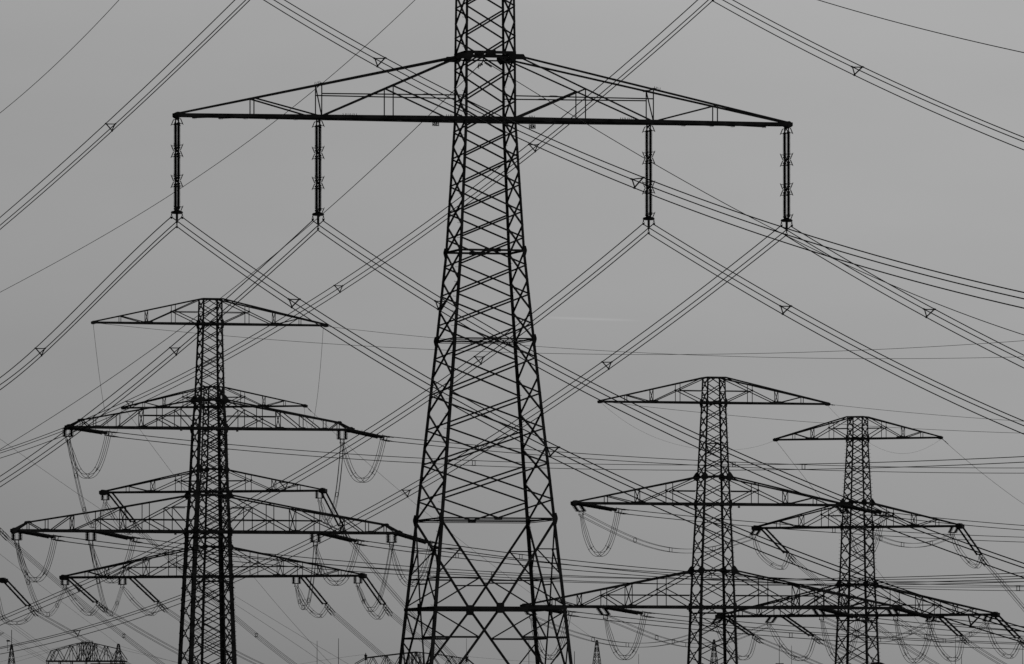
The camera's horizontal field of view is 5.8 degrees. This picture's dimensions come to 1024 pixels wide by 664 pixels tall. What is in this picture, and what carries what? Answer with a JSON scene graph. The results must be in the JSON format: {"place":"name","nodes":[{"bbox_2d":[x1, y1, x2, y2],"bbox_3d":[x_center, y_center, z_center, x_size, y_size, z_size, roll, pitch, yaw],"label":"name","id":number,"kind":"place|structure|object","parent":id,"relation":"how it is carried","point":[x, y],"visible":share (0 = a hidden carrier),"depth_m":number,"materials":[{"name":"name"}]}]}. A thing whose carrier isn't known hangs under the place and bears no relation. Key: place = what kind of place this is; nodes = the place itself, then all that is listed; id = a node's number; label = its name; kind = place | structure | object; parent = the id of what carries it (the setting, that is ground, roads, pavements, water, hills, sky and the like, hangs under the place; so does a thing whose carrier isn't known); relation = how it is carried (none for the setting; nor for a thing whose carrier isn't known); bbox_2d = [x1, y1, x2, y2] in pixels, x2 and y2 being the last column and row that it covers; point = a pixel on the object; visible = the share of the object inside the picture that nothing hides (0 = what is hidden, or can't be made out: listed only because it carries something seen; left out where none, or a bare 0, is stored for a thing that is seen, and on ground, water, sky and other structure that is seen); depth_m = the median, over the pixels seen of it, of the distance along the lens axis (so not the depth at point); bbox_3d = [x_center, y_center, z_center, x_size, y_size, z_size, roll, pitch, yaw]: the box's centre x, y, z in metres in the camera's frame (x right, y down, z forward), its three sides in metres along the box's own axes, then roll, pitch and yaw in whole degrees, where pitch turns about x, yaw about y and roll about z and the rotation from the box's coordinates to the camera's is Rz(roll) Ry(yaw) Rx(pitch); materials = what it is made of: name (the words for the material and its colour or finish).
{"place":"outdoors","nodes":[
{"label":"outdoors","id":0,"kind":"place"},
{"bbox_2d":[0,0,1023,663],"label":"sky","id":1,"kind":"structure","parent":0,"point":[876,171],"materials":[{"name":"grey"}]},
{"label":"ground","id":2,"kind":"structure","parent":0,"visible":0},
{"bbox_2d":[0,578,7,582],"bbox_3d":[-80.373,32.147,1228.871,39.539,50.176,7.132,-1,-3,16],"label":"lattice pylon","id":3,"kind":"object","parent":2,"relation":"on","point":[3,580],"visible":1,"depth_m":1223.18,"materials":[{"name":"metal"}]},
{"bbox_2d":[0,528,9,540],"bbox_3d":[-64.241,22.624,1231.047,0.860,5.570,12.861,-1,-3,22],"label":"tension insulator","id":4,"kind":"object","parent":3,"relation":"attached to","point":[4,535],"visible":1,"depth_m":1235.62,"materials":[{"name":"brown ceramic"}]},
{"bbox_2d":[3,533,162,663],"bbox_3d":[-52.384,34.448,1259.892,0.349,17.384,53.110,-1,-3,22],"label":"conductor bundle","id":5,"kind":"object","parent":4,"relation":"attached to","point":[123,637],"visible":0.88,"depth_m":1258.90,"materials":[{"name":"metal"}]},
{"bbox_2d":[46,641,126,663],"bbox_3d":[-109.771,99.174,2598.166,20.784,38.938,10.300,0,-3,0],"label":"truss girder","id":6,"kind":"object","parent":2,"relation":"on","point":[83,644],"visible":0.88,"depth_m":2593.87,"materials":[{"name":"metal"}]},
{"bbox_2d":[10,298,402,663],"bbox_3d":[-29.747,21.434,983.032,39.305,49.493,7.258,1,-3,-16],"label":"lattice pylon","id":7,"kind":"object","parent":2,"relation":"on","point":[196,494],"visible":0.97,"depth_m":983.10,"materials":[{"name":"metal"}]},
{"bbox_2d":[17,528,63,540],"bbox_3d":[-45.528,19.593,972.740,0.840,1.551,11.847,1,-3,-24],"label":"tension insulator","id":8,"kind":"object","parent":7,"relation":"attached to","point":[37,534],"visible":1,"depth_m":972.47,"materials":[{"name":"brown ceramic"}]},
{"bbox_2d":[15,538,57,581],"bbox_3d":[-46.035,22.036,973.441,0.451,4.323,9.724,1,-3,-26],"label":"jumper cable","id":9,"kind":"object","parent":8,"relation":"hanging from","point":[44,565],"visible":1,"depth_m":972.86,"materials":[{"name":"metal"}]},
{"bbox_2d":[60,536,1023,584],"bbox_3d":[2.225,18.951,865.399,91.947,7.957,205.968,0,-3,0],"label":"conductor bundle","id":10,"kind":"object","parent":8,"relation":"attached to","point":[526,575],"visible":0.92,"depth_m":871.59,"materials":[{"name":"metal"}]},
{"bbox_2d":[62,428,73,440],"bbox_3d":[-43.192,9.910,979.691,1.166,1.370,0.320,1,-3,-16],"label":"jumper support","id":11,"kind":"object","parent":7,"relation":"hanging from","point":[70,431],"visible":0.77,"depth_m":979.64,"materials":[{"name":"black metal"}]},
{"bbox_2d":[66,437,106,527],"bbox_3d":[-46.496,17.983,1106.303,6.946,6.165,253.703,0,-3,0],"label":"slack span","id":12,"kind":"object","parent":11,"relation":"hanging from","point":[74,473],"visible":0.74,"depth_m":1049.11,"materials":[{"name":"metal"}]},
{"bbox_2d":[69,426,117,436],"bbox_3d":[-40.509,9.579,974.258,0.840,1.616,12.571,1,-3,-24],"label":"tension insulator","id":13,"kind":"object","parent":7,"relation":"attached to","point":[95,431],"visible":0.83,"depth_m":973.34,"materials":[{"name":"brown ceramic"}]},
{"bbox_2d":[67,433,110,478],"bbox_3d":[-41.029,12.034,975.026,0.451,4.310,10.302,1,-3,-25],"label":"jumper cable","id":14,"kind":"object","parent":13,"relation":"hanging from","point":[68,443],"visible":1,"depth_m":973.88,"materials":[{"name":"metal"}]},
{"bbox_2d":[115,432,1023,470],"bbox_3d":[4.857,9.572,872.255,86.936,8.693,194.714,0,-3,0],"label":"conductor bundle","id":15,"kind":"object","parent":13,"relation":"attached to","point":[568,463],"visible":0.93,"depth_m":873.02,"materials":[{"name":"metal"}]},
{"bbox_2d":[95,531,142,542],"bbox_3d":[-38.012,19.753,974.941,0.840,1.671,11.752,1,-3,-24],"label":"tension insulator","id":16,"kind":"object","parent":7,"relation":"attached to","point":[116,535],"visible":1,"depth_m":974.42,"materials":[{"name":"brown ceramic"}]},
{"bbox_2d":[90,538,135,582],"bbox_3d":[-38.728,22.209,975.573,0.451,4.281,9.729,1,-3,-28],"label":"jumper cable","id":17,"kind":"object","parent":16,"relation":"hanging from","point":[101,567],"visible":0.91,"depth_m":975.54,"materials":[{"name":"metal"}]},
{"bbox_2d":[139,538,1023,585],"bbox_3d":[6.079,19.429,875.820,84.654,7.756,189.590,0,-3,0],"label":"conductor bundle","id":18,"kind":"object","parent":16,"relation":"attached to","point":[562,575],"visible":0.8,"depth_m":886.44,"materials":[{"name":"metal"}]},
{"bbox_2d":[336,431,347,442],"bbox_3d":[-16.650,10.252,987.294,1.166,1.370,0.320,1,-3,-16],"label":"jumper support","id":19,"kind":"object","parent":7,"relation":"hanging from","point":[345,433],"visible":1,"depth_m":987.27,"materials":[{"name":"black metal"}]},
{"bbox_2d":[318,440,343,523],"bbox_3d":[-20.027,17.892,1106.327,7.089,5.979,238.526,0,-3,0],"label":"slack span","id":20,"kind":"object","parent":19,"relation":"hanging from","point":[335,491],"visible":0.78,"depth_m":1034.31,"materials":[{"name":"metal"}]},
{"bbox_2d":[319,530,365,545],"bbox_3d":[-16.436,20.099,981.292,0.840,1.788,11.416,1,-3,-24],"label":"tension insulator","id":21,"kind":"object","parent":7,"relation":"attached to","point":[344,538],"visible":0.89,"depth_m":980.57,"materials":[{"name":"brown ceramic"}]},
{"bbox_2d":[314,541,360,585],"bbox_3d":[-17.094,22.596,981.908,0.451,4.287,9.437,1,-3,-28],"label":"jumper cable","id":22,"kind":"object","parent":21,"relation":"hanging from","point":[346,569],"visible":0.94,"depth_m":981.74,"materials":[{"name":"metal"}]},
{"bbox_2d":[363,540,1023,586],"bbox_3d":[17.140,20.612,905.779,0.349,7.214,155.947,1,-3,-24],"label":"conductor bundle","id":23,"kind":"object","parent":21,"relation":"attached to","point":[646,571],"visible":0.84,"depth_m":918.28,"materials":[{"name":"metal"}]},
{"bbox_2d":[346,429,393,441],"bbox_3d":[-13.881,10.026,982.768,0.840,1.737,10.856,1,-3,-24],"label":"tension insulator","id":24,"kind":"object","parent":7,"relation":"attached to","point":[354,431],"visible":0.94,"depth_m":982.45,"materials":[{"name":"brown ceramic"}]},
{"bbox_2d":[341,437,385,482],"bbox_3d":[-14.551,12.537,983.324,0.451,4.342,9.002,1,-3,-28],"label":"jumper cable","id":25,"kind":"object","parent":24,"relation":"hanging from","point":[371,468],"visible":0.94,"depth_m":983.06,"materials":[{"name":"metal"}]},
{"bbox_2d":[388,436,967,472],"bbox_3d":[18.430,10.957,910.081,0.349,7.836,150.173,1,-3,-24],"label":"conductor bundle","id":26,"kind":"object","parent":24,"relation":"attached to","point":[681,459],"visible":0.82,"depth_m":916.89,"materials":[{"name":"metal"}]},
{"bbox_2d":[386,534,396,546],"bbox_3d":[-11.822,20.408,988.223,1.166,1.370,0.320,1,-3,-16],"label":"jumper support","id":27,"kind":"object","parent":7,"relation":"hanging from","point":[394,539],"visible":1,"depth_m":988.18,"materials":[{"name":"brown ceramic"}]},
{"bbox_2d":[357,545,392,611],"bbox_3d":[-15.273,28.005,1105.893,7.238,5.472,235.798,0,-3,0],"label":"slack span","id":28,"kind":"object","parent":27,"relation":"hanging from","point":[362,601],"visible":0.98,"depth_m":1058.66,"materials":[{"name":"metal"}]},
{"bbox_2d":[396,533,437,547],"bbox_3d":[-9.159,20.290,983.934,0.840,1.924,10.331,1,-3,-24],"label":"tension insulator","id":29,"kind":"object","parent":7,"relation":"attached to","point":[410,537],"visible":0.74,"depth_m":984.73,"materials":[{"name":"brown ceramic"}]},
{"bbox_2d":[437,542,1023,590],"bbox_3d":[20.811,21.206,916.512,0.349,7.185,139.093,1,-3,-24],"label":"conductor bundle","id":30,"kind":"object","parent":29,"relation":"attached to","point":[728,574],"visible":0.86,"depth_m":923.18,"materials":[{"name":"metal"}]},
{"bbox_2d":[99,323,1023,354],"bbox_3d":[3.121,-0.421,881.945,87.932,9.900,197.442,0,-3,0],"label":"earth wire","id":31,"kind":"object","parent":7,"relation":"attached to","point":[604,354],"visible":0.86,"depth_m":865.43,"materials":[{"name":"metal"}]},
{"bbox_2d":[328,326,1001,358],"bbox_3d":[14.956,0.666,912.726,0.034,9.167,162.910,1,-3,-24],"label":"earth wire","id":32,"kind":"object","parent":7,"relation":"attached to","point":[731,356],"visible":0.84,"depth_m":892.83,"materials":[{"name":"metal"}]},
{"bbox_2d":[59,386,366,663],"bbox_3d":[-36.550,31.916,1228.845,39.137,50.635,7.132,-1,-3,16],"label":"lattice pylon","id":33,"kind":"object","parent":2,"relation":"on","point":[206,469],"visible":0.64,"depth_m":1229.09,"materials":[{"name":"metal"}]},
{"bbox_2d":[60,579,69,587],"bbox_3d":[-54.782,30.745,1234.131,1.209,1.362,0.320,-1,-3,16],"label":"jumper support","id":34,"kind":"object","parent":33,"relation":"hanging from","point":[66,584],"visible":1,"depth_m":1234.07,"materials":[{"name":"black metal"}]},
{"bbox_2d":[15,541,65,616],"bbox_3d":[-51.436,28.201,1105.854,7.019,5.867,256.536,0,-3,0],"label":"slack span","id":35,"kind":"object","parent":34,"relation":"hanging from","point":[49,612],"visible":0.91,"depth_m":1059.63,"materials":[{"name":"metal"}]},
{"bbox_2d":[118,578,126,587],"bbox_3d":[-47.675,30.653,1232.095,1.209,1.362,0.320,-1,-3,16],"label":"jumper support","id":36,"kind":"object","parent":33,"relation":"hanging from","point":[124,582],"visible":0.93,"depth_m":1232.01,"materials":[{"name":"black metal"}]},
{"bbox_2d":[89,541,123,615],"bbox_3d":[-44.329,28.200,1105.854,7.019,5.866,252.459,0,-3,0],"label":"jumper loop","id":37,"kind":"object","parent":36,"relation":"hanging from","point":[101,587],"visible":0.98,"depth_m":1056.80,"materials":[{"name":"metal"}]},
{"bbox_2d":[109,493,142,533],"bbox_3d":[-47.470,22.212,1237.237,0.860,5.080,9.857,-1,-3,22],"label":"tension insulator","id":38,"kind":"object","parent":33,"relation":"attached to","point":[122,511],"visible":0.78,"depth_m":1236.87,"materials":[{"name":"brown ceramic"}]},
{"bbox_2d":[140,533,294,663],"bbox_3d":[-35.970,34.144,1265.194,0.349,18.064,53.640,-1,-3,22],"label":"conductor bundle","id":39,"kind":"object","parent":38,"relation":"attached to","point":[255,634],"visible":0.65,"depth_m":1270.07,"materials":[{"name":"metal"}]},
{"bbox_2d":[128,578,166,611],"bbox_3d":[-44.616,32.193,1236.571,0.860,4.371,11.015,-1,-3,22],"label":"tension insulator","id":40,"kind":"object","parent":33,"relation":"attached to","point":[148,591],"visible":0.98,"depth_m":1236.14,"materials":[{"name":"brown ceramic"}]},
{"bbox_2d":[292,577,300,586],"bbox_3d":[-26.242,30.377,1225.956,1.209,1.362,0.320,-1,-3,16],"label":"jumper support","id":41,"kind":"object","parent":33,"relation":"hanging from","point":[293,580],"visible":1,"depth_m":1225.91,"materials":[{"name":"black metal"}]},
{"bbox_2d":[295,545,316,609],"bbox_3d":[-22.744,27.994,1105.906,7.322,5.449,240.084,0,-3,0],"label":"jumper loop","id":42,"kind":"object","parent":41,"relation":"hanging from","point":[309,586],"visible":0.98,"depth_m":1042.77,"materials":[{"name":"metal"}]},
{"bbox_2d":[321,492,349,537],"bbox_3d":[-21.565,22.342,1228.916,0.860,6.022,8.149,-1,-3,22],"label":"tension insulator","id":43,"kind":"object","parent":33,"relation":"attached to","point":[326,501],"visible":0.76,"depth_m":1228.17,"materials":[{"name":"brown ceramic"}]},
{"bbox_2d":[349,537,458,663],"bbox_3d":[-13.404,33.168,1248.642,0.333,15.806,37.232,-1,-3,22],"label":"conductor bundle","id":44,"kind":"object","parent":43,"relation":"attached to","point":[401,599],"visible":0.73,"depth_m":1246.29,"materials":[{"name":"metal"}]},
{"bbox_2d":[355,651,473,663],"bbox_3d":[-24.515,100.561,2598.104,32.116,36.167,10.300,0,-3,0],"label":"transmission tower","id":45,"kind":"structure","parent":2,"relation":"on","point":[419,655],"depth_m":2593.81,"materials":[{"name":"metal"}]},
{"bbox_2d":[172,0,792,663],"bbox_3d":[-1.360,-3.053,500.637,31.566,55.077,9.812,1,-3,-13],"label":"lattice pylon","id":46,"kind":"object","parent":2,"relation":"on","point":[468,54],"visible":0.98,"depth_m":500.24,"materials":[{"name":"metal"}]},
{"bbox_2d":[170,114,183,227],"bbox_3d":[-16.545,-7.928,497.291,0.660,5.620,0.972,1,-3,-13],"label":"suspension insulator","id":47,"kind":"object","parent":46,"relation":"hanging from","point":[177,165],"visible":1,"depth_m":497.00,"materials":[{"name":"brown ceramic"}]},
{"bbox_2d":[0,218,180,389],"bbox_3d":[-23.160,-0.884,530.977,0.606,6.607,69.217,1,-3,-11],"label":"conductor bundle","id":48,"kind":"object","parent":47,"relation":"hanging from","point":[36,348],"visible":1,"depth_m":526.55,"materials":[{"name":"metal"}]},
{"bbox_2d":[171,216,1023,642],"bbox_3d":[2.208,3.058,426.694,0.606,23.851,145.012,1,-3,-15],"label":"conductor bundle","id":49,"kind":"object","parent":47,"relation":"hanging from","point":[973,614],"visible":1,"depth_m":420.69,"materials":[{"name":"metal"}]},
{"bbox_2d":[1,0,414,291],"bbox_3d":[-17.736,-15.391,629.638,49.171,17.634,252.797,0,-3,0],"label":"earth wire","id":50,"kind":"object","parent":46,"relation":"attached to","point":[225,157],"visible":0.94,"depth_m":630.38,"materials":[{"name":"metal"}]},
{"bbox_2d":[312,119,324,229],"bbox_3d":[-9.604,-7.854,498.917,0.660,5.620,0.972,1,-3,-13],"label":"suspension insulator","id":51,"kind":"object","parent":46,"relation":"hanging from","point":[317,213],"visible":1,"depth_m":498.69,"materials":[{"name":"paint"}]},
{"bbox_2d":[0,221,322,486],"bbox_3d":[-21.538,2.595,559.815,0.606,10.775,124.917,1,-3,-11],"label":"conductor bundle","id":52,"kind":"object","parent":51,"relation":"hanging from","point":[177,350],"visible":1,"depth_m":543.18,"materials":[{"name":"metal"}]},
{"bbox_2d":[312,220,1023,577],"bbox_3d":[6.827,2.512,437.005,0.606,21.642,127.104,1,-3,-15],"label":"conductor bundle","id":53,"kind":"object","parent":51,"relation":"hanging from","point":[668,420],"visible":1,"depth_m":436.04,"materials":[{"name":"metal"}]},
{"bbox_2d":[477,58,491,67],"bbox_3d":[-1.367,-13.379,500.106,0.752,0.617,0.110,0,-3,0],"label":"wire clamp","id":54,"kind":"object","parent":46,"relation":"hanging from","point":[482,64],"visible":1,"depth_m":500.08,"materials":[{"name":"metal"}]},
{"bbox_2d":[1,63,480,448],"bbox_3d":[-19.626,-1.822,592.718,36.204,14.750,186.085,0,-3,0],"label":"earth wire","id":55,"kind":"object","parent":54,"relation":"attached to","point":[250,274],"visible":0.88,"depth_m":569.59,"materials":[{"name":"metal"}]},
{"bbox_2d":[486,62,1023,334],"bbox_3d":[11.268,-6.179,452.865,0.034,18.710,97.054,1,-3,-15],"label":"earth wire","id":56,"kind":"object","parent":54,"relation":"attached to","point":[753,218],"visible":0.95,"depth_m":454.19,"materials":[{"name":"metal"}]},
{"bbox_2d":[642,123,654,233],"bbox_3d":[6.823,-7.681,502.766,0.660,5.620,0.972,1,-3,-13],"label":"suspension insulator","id":57,"kind":"object","parent":46,"relation":"hanging from","point":[648,217],"visible":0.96,"depth_m":502.49,"materials":[{"name":"paint"}]},
{"bbox_2d":[0,224,652,624],"bbox_3d":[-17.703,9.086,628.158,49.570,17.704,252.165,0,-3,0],"label":"conductor bundle","id":58,"kind":"object","parent":57,"relation":"hanging from","point":[476,356],"visible":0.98,"depth_m":588.04,"materials":[{"name":"metal"}]},
{"bbox_2d":[643,224,1023,434],"bbox_3d":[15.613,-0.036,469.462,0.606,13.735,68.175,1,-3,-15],"label":"conductor bundle","id":59,"kind":"object","parent":57,"relation":"hanging from","point":[781,306],"visible":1,"depth_m":472.03,"materials":[{"name":"metal"}]},
{"bbox_2d":[780,124,792,233],"bbox_3d":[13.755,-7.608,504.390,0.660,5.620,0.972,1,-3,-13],"label":"suspension insulator","id":60,"kind":"object","parent":46,"relation":"hanging from","point":[786,219],"visible":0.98,"depth_m":504.12,"materials":[{"name":"paint"}]},
{"bbox_2d":[0,226,790,653],"bbox_3d":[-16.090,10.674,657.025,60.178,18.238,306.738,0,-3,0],"label":"conductor bundle","id":61,"kind":"object","parent":60,"relation":"hanging from","point":[604,362],"visible":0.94,"depth_m":597.25,"materials":[{"name":"metal"}]},
{"bbox_2d":[783,226,1023,367],"bbox_3d":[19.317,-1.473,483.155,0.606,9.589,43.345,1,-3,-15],"label":"conductor bundle","id":62,"kind":"object","parent":60,"relation":"hanging from","point":[932,309],"visible":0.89,"depth_m":482.70,"materials":[{"name":"metal"}]},
{"bbox_2d":[819,0,1023,52],"bbox_3d":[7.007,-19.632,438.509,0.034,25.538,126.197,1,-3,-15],"label":"earth wire","id":63,"kind":"object","parent":46,"relation":"attached to","point":[923,29],"visible":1,"depth_m":402.81,"materials":[{"name":"metal"}]},
{"bbox_3d":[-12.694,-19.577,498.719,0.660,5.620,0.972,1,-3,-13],"label":"suspension insulator","id":64,"kind":"object","parent":46,"relation":"hanging from","visible":0},
{"bbox_2d":[0,0,249,229],"bbox_3d":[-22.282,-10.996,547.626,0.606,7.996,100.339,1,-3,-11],"label":"conductor bundle","id":65,"kind":"object","parent":64,"relation":"hanging from","point":[107,123],"visible":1,"depth_m":538.86,"materials":[{"name":"metal"}]},
{"bbox_2d":[264,0,1023,308],"bbox_3d":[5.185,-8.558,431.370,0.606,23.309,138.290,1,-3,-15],"label":"conductor bundle","id":66,"kind":"object","parent":64,"relation":"hanging from","point":[632,179],"visible":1,"depth_m":429.39,"materials":[{"name":"metal"}]},
{"bbox_3d":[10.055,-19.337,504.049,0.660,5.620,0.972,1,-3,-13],"label":"suspension insulator","id":67,"kind":"object","parent":46,"relation":"hanging from","visible":0},
{"bbox_2d":[0,0,711,457],"bbox_3d":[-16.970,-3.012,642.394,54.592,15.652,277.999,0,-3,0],"label":"conductor bundle","id":68,"kind":"object","parent":67,"relation":"hanging from","point":[388,248],"visible":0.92,"depth_m":592.80,"materials":[{"name":"metal"}]},
{"bbox_2d":[713,0,1023,149],"bbox_3d":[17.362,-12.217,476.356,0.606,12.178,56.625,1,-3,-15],"label":"conductor bundle","id":69,"kind":"object","parent":67,"relation":"hanging from","point":[861,67],"visible":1,"depth_m":477.79,"materials":[{"name":"metal"}]},
{"bbox_2d":[520,376,902,663],"bbox_3d":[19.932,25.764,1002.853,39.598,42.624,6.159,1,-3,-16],"label":"lattice pylon","id":70,"kind":"object","parent":2,"relation":"on","point":[733,570],"visible":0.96,"depth_m":1002.84,"materials":[{"name":"metal"}]},
{"bbox_2d":[536,606,576,616],"bbox_3d":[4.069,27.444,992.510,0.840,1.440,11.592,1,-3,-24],"label":"tension insulator","id":71,"kind":"object","parent":70,"relation":"attached to","point":[557,611],"visible":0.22,"depth_m":990.08,"materials":[{"name":"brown ceramic"}]},
{"bbox_2d":[574,611,1023,649],"bbox_3d":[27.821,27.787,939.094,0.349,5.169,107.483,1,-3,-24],"label":"conductor bundle","id":72,"kind":"object","parent":71,"relation":"attached to","point":[786,632],"visible":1,"depth_m":943.90,"materials":[{"name":"metal"}]},
{"bbox_2d":[572,505,585,514],"bbox_3d":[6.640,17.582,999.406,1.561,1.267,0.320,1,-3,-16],"label":"jumper support","id":73,"kind":"object","parent":70,"relation":"hanging from","point":[577,509],"visible":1,"depth_m":999.38,"materials":[{"name":"black metal"}]},
{"bbox_2d":[580,512,754,552],"bbox_3d":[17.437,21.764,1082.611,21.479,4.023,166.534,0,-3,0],"label":"slack span","id":74,"kind":"object","parent":73,"relation":"hanging from","point":[652,543],"visible":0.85,"depth_m":1054.94,"materials":[{"name":"metal"}]},
{"bbox_2d":[578,502,627,514],"bbox_3d":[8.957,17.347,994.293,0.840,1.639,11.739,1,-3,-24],"label":"tension insulator","id":75,"kind":"object","parent":70,"relation":"attached to","point":[595,506],"visible":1,"depth_m":994.05,"materials":[{"name":"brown ceramic"}]},
{"bbox_2d":[580,510,620,556],"bbox_3d":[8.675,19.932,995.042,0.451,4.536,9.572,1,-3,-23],"label":"jumper cable","id":76,"kind":"object","parent":75,"relation":"hanging from","point":[581,518],"visible":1,"depth_m":994.92,"materials":[{"name":"metal"}]},
{"bbox_2d":[624,509,1023,541],"bbox_3d":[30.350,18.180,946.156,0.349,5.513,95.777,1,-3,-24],"label":"conductor bundle","id":77,"kind":"object","parent":75,"relation":"attached to","point":[815,526],"visible":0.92,"depth_m":950.10,"materials":[{"name":"metal"}]},
{"bbox_2d":[602,606,652,617],"bbox_3d":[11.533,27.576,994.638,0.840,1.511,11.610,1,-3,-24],"label":"tension insulator","id":78,"kind":"object","parent":70,"relation":"attached to","point":[626,610],"visible":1,"depth_m":994.08,"materials":[{"name":"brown ceramic"}]},
{"bbox_2d":[604,613,646,659],"bbox_3d":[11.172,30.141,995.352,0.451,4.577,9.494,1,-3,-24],"label":"jumper cable","id":79,"kind":"object","parent":78,"relation":"hanging from","point":[606,624],"visible":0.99,"depth_m":994.85,"materials":[{"name":"metal"}]},
{"bbox_2d":[648,612,1020,642],"bbox_3d":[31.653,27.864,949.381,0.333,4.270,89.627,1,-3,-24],"label":"conductor bundle","id":80,"kind":"object","parent":78,"relation":"attached to","point":[828,628],"visible":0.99,"depth_m":953.48,"materials":[{"name":"metal"}]},
{"bbox_2d":[812,609,826,619],"bbox_3d":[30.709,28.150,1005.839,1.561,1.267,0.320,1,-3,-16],"label":"jumper support","id":81,"kind":"object","parent":70,"relation":"hanging from","point":[817,613],"visible":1,"depth_m":1005.80,"materials":[{"name":"black metal"}]},
{"bbox_2d":[820,616,929,641],"bbox_3d":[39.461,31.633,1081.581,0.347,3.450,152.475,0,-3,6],"label":"slack span","id":82,"kind":"object","parent":81,"relation":"hanging from","point":[874,637],"visible":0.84,"depth_m":1075.12,"materials":[{"name":"metal"}]},
{"bbox_2d":[836,506,849,517],"bbox_3d":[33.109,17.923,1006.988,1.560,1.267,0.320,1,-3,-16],"label":"jumper support","id":83,"kind":"object","parent":70,"relation":"hanging from","point":[842,512],"visible":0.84,"depth_m":1006.97,"materials":[{"name":"black metal"}]},
{"bbox_2d":[844,514,952,547],"bbox_3d":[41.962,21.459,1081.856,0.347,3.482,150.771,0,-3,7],"label":"jumper cable","id":84,"kind":"object","parent":83,"relation":"hanging from","point":[894,540],"visible":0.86,"depth_m":1068.07,"materials":[{"name":"metal"}]},
{"bbox_2d":[817,608,870,622],"bbox_3d":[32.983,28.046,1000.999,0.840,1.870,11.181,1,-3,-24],"label":"tension insulator","id":85,"kind":"object","parent":70,"relation":"attached to","point":[840,613],"visible":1,"depth_m":1000.48,"materials":[{"name":"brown ceramic"}]},
{"bbox_2d":[820,617,861,662],"bbox_3d":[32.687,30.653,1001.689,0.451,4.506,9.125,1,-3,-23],"label":"jumper cable","id":86,"kind":"object","parent":85,"relation":"hanging from","point":[821,620],"visible":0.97,"depth_m":1001.65,"materials":[{"name":"metal"}]},
{"bbox_2d":[865,617,1023,636],"bbox_3d":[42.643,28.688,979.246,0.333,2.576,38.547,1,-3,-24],"label":"conductor bundle","id":87,"kind":"object","parent":85,"relation":"attached to","point":[939,624],"visible":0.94,"depth_m":981.51,"materials":[{"name":"metal"}]},
{"bbox_2d":[840,504,893,517],"bbox_3d":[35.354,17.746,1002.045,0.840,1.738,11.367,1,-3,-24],"label":"tension insulator","id":88,"kind":"object","parent":70,"relation":"attached to","point":[858,509],"visible":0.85,"depth_m":1002.08,"materials":[{"name":"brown ceramic"}]},
{"bbox_2d":[844,513,885,558],"bbox_3d":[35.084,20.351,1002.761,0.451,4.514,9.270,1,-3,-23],"label":"jumper cable","id":89,"kind":"object","parent":88,"relation":"hanging from","point":[845,519],"visible":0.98,"depth_m":1002.65,"materials":[{"name":"metal"}]},
{"bbox_2d":[889,512,1023,529],"bbox_3d":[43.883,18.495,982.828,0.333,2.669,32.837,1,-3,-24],"label":"conductor bundle","id":90,"kind":"object","parent":88,"relation":"attached to","point":[955,519],"visible":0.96,"depth_m":983.91,"materials":[{"name":"metal"}]},
{"bbox_2d":[896,608,942,622],"bbox_3d":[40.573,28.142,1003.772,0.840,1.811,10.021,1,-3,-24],"label":"tension insulator","id":91,"kind":"object","parent":70,"relation":"attached to","point":[915,613],"visible":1,"depth_m":1003.39,"materials":[{"name":"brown ceramic"}]},
{"bbox_2d":[894,617,935,662],"bbox_3d":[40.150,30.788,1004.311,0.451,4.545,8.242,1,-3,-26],"label":"jumper cable","id":92,"kind":"object","parent":91,"relation":"hanging from","point":[905,646],"visible":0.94,"depth_m":1004.23,"materials":[{"name":"metal"}]},
{"bbox_2d":[715,416,999,663],"bbox_3d":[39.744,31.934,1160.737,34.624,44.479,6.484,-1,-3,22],"label":"lattice pylon","id":93,"kind":"object","parent":2,"relation":"on","point":[847,438],"visible":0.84,"depth_m":1160.81,"materials":[{"name":"metal"}]},
{"bbox_2d":[765,617,776,625],"bbox_3d":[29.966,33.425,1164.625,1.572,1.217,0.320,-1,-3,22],"label":"jumper support","id":94,"kind":"object","parent":93,"relation":"hanging from","point":[769,619],"visible":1,"depth_m":1164.61,"materials":[{"name":"black metal"}]},
{"bbox_2d":[608,616,769,647],"bbox_3d":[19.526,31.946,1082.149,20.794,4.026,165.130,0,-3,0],"label":"slack span","id":95,"kind":"object","parent":94,"relation":"hanging from","point":[675,640],"visible":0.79,"depth_m":1058.32,"materials":[{"name":"metal"}]},
{"bbox_2d":[761,529,796,562],"bbox_3d":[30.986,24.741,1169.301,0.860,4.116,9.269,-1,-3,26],"label":"tension insulator","id":96,"kind":"object","parent":93,"relation":"attached to","point":[771,534],"visible":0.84,"depth_m":1168.62,"materials":[{"name":"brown ceramic"}]},
{"bbox_2d":[793,560,938,663],"bbox_3d":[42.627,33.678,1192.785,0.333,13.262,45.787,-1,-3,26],"label":"conductor bundle","id":97,"kind":"object","parent":96,"relation":"attached to","point":[867,618],"visible":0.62,"depth_m":1194.81,"materials":[{"name":"metal"}]},
{"bbox_3d":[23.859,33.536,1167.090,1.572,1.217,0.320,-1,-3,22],"label":"jumper support","id":98,"kind":"object","parent":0,"visible":0},
{"bbox_2d":[536,616,714,646],"bbox_3d":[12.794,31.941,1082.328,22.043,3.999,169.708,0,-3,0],"label":"slack span","id":99,"kind":"object","parent":98,"relation":"hanging from","point":[613,641],"visible":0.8,"depth_m":1056.93,"materials":[{"name":"metal"}]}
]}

